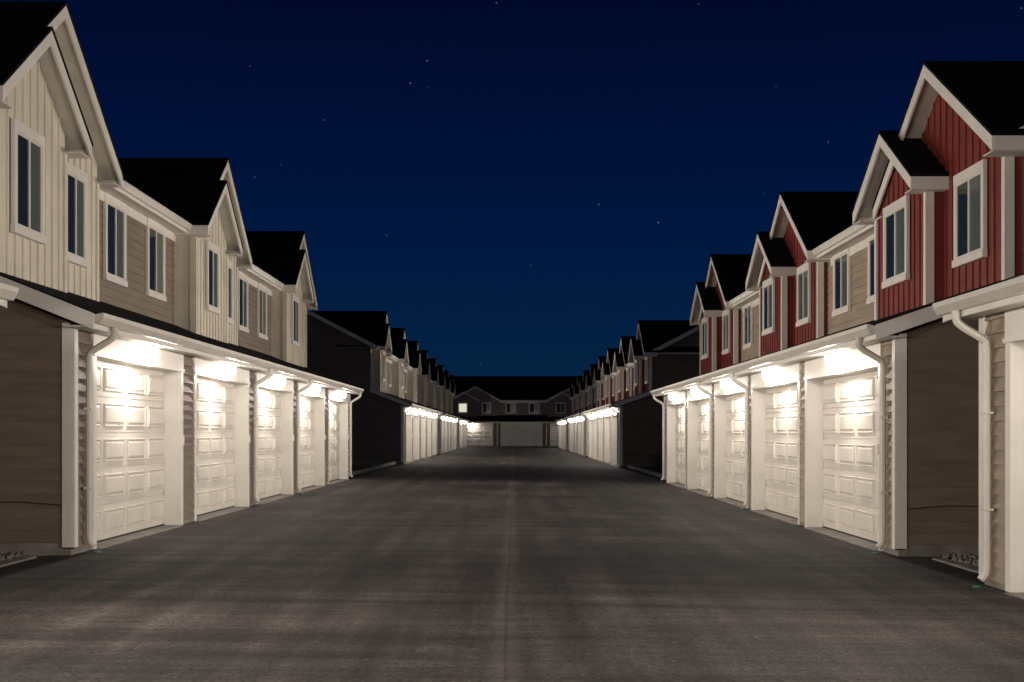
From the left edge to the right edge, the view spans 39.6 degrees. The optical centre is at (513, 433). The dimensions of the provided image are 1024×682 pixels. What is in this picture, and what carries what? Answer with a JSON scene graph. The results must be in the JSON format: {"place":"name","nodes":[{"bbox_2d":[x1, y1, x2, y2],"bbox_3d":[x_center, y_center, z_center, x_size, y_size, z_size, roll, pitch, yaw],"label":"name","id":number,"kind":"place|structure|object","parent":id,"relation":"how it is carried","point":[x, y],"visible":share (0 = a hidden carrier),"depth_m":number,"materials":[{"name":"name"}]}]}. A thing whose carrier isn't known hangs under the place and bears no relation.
{"place":"outdoors","nodes":[
{"label":"outdoors","id":0,"kind":"place"},
{"bbox_2d":[352,462,384,470],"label":"lawn grass","id":1,"kind":"structure","parent":0,"point":[356,466],"depth_m":64.44,"materials":[{"name":"green plant"}]},
{"bbox_2d":[13,446,974,566],"bbox_3d":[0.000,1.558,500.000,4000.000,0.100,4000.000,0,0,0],"label":"ground","id":2,"kind":"structure","parent":0,"point":[550,446],"depth_m":18.43,"materials":[{"name":"soil"}]},
{"bbox_2d":[0,282,18,307],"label":"townhouse row","id":3,"kind":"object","parent":2,"relation":"on","point":[8,292],"visible":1,"depth_m":14.08,"materials":[{"name":"beige wood"}]},
{"bbox_2d":[0,550,28,561],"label":"gravel bed","id":4,"kind":"object","parent":2,"relation":"on","point":[9,555],"visible":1,"depth_m":17.16,"materials":[{"name":"grey gravel"}]},
{"bbox_2d":[0,556,36,566],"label":"kerb","id":5,"kind":"structure","parent":2,"relation":"on","point":[13,561],"depth_m":16.62,"materials":[{"name":"concrete"}]},
{"bbox_2d":[0,2,363,555],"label":"townhouse row","id":6,"kind":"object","parent":2,"relation":"on","point":[157,375],"visible":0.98,"depth_m":22.54,"materials":[{"name":"beige wood"}]},
{"bbox_2d":[97,360,339,540],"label":"doors","id":7,"kind":"structure","parent":6,"relation":"in","point":[130,399],"depth_m":22.67,"materials":[{"name":"paint"}]},
{"bbox_2d":[352,461,395,474],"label":"kerb","id":8,"kind":"structure","parent":2,"relation":"on","point":[363,470],"depth_m":57.93,"materials":[{"name":"concrete"}]},
{"bbox_2d":[307,310,442,463],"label":"townhouse row","id":9,"kind":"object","parent":2,"relation":"on","point":[375,356],"visible":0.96,"depth_m":69.79,"materials":[{"name":"beige"}]},
{"bbox_2d":[406,415,414,459],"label":"doors","id":10,"kind":"structure","parent":9,"relation":"in","point":[406,415],"depth_m":75.21,"materials":[{"name":"paint"}]},
{"bbox_2d":[417,350,460,453],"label":"townhouse row","id":11,"kind":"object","parent":2,"relation":"on","point":[431,383],"visible":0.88,"depth_m":115.91,"materials":[{"name":"beige"}]},
{"bbox_2d":[443,370,469,448],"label":"townhouse row","id":12,"kind":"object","parent":2,"relation":"on","point":[449,392],"visible":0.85,"depth_m":149.40,"materials":[{"name":"beige"}]},
{"bbox_2d":[453,376,576,446],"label":"townhouse row","id":13,"kind":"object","parent":2,"relation":"on","point":[528,411],"visible":0.3,"depth_m":171.15,"materials":[{"name":"beige"}]},
{"bbox_2d":[459,404,466,411],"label":"lit window","id":14,"kind":"structure","parent":13,"relation":"in","point":[462,407],"depth_m":171.07,"materials":[{"name":"white"}]},
{"bbox_2d":[466,425,557,445],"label":"doors","id":15,"kind":"structure","parent":13,"relation":"in","point":[477,435],"depth_m":170.23,"materials":[{"name":"paint"}]},
{"bbox_2d":[555,376,582,449],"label":"townhouse row","id":16,"kind":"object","parent":2,"relation":"on","point":[575,396],"visible":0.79,"depth_m":144.14,"materials":[{"name":"beige"}]},
{"bbox_2d":[564,356,606,455],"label":"townhouse row","id":17,"kind":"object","parent":2,"relation":"on","point":[591,386],"visible":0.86,"depth_m":110.56,"materials":[{"name":"beige"}]},
{"bbox_2d":[581,320,699,467],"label":"townhouse row","id":18,"kind":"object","parent":2,"relation":"on","point":[624,425],"visible":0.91,"depth_m":66.99,"materials":[{"name":"beige"}]},
{"bbox_2d":[609,417,616,461],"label":"doors","id":19,"kind":"structure","parent":18,"relation":"in","point":[616,417],"depth_m":72.27,"materials":[{"name":"paint"}]},
{"bbox_2d":[628,465,661,477],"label":"kerb","id":20,"kind":"structure","parent":2,"relation":"on","point":[651,472],"depth_m":57.42,"materials":[{"name":"concrete"}]},
{"bbox_2d":[650,61,1023,556],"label":"townhouse row","id":21,"kind":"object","parent":2,"relation":"on","point":[831,389],"visible":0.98,"depth_m":22.05,"materials":[{"name":"red wood"}]},
{"bbox_2d":[675,370,877,541],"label":"doors","id":22,"kind":"structure","parent":21,"relation":"in","point":[850,402],"depth_m":23.80,"materials":[{"name":"paint"}]},
{"bbox_2d":[932,558,978,573],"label":"kerb","id":23,"kind":"structure","parent":2,"relation":"on","point":[960,565],"depth_m":17.20,"materials":[{"name":"concrete"}]},
{"bbox_2d":[938,552,978,567],"bbox_3d":[8.260,1.578,16.877,5.583,0.109,3.247,0,0,0],"label":"gravel bed","id":24,"kind":"object","parent":2,"relation":"on","point":[968,559],"visible":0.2,"depth_m":17.95,"materials":[{"name":"grey gravel"}]},
{"bbox_2d":[932,275,1023,599],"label":"townhouse row","id":25,"kind":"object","parent":2,"relation":"on","point":[997,310],"visible":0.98,"depth_m":14.46,"materials":[{"name":"beige"}]},
{"bbox_2d":[466,446,527,446],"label":"cross street","id":26,"kind":"structure","parent":0,"point":[497,446],"depth_m":166.21,"materials":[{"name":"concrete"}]},
{"bbox_2d":[0,447,1023,681],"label":"asphalt lane","id":27,"kind":"structure","parent":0,"point":[511,564],"depth_m":13.58,"materials":[{"name":"grey asphalt"}]},
{"bbox_2d":[0,0,1023,375],"label":"sky","id":28,"kind":"structure","parent":0,"point":[518,186],"materials":[{"name":"blue"}]},
{"bbox_2d":[638,465,661,472],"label":"lawn grass","id":29,"kind":"structure","parent":0,"point":[652,468],"depth_m":62.63,"materials":[{"name":"green plant"}]}
]}

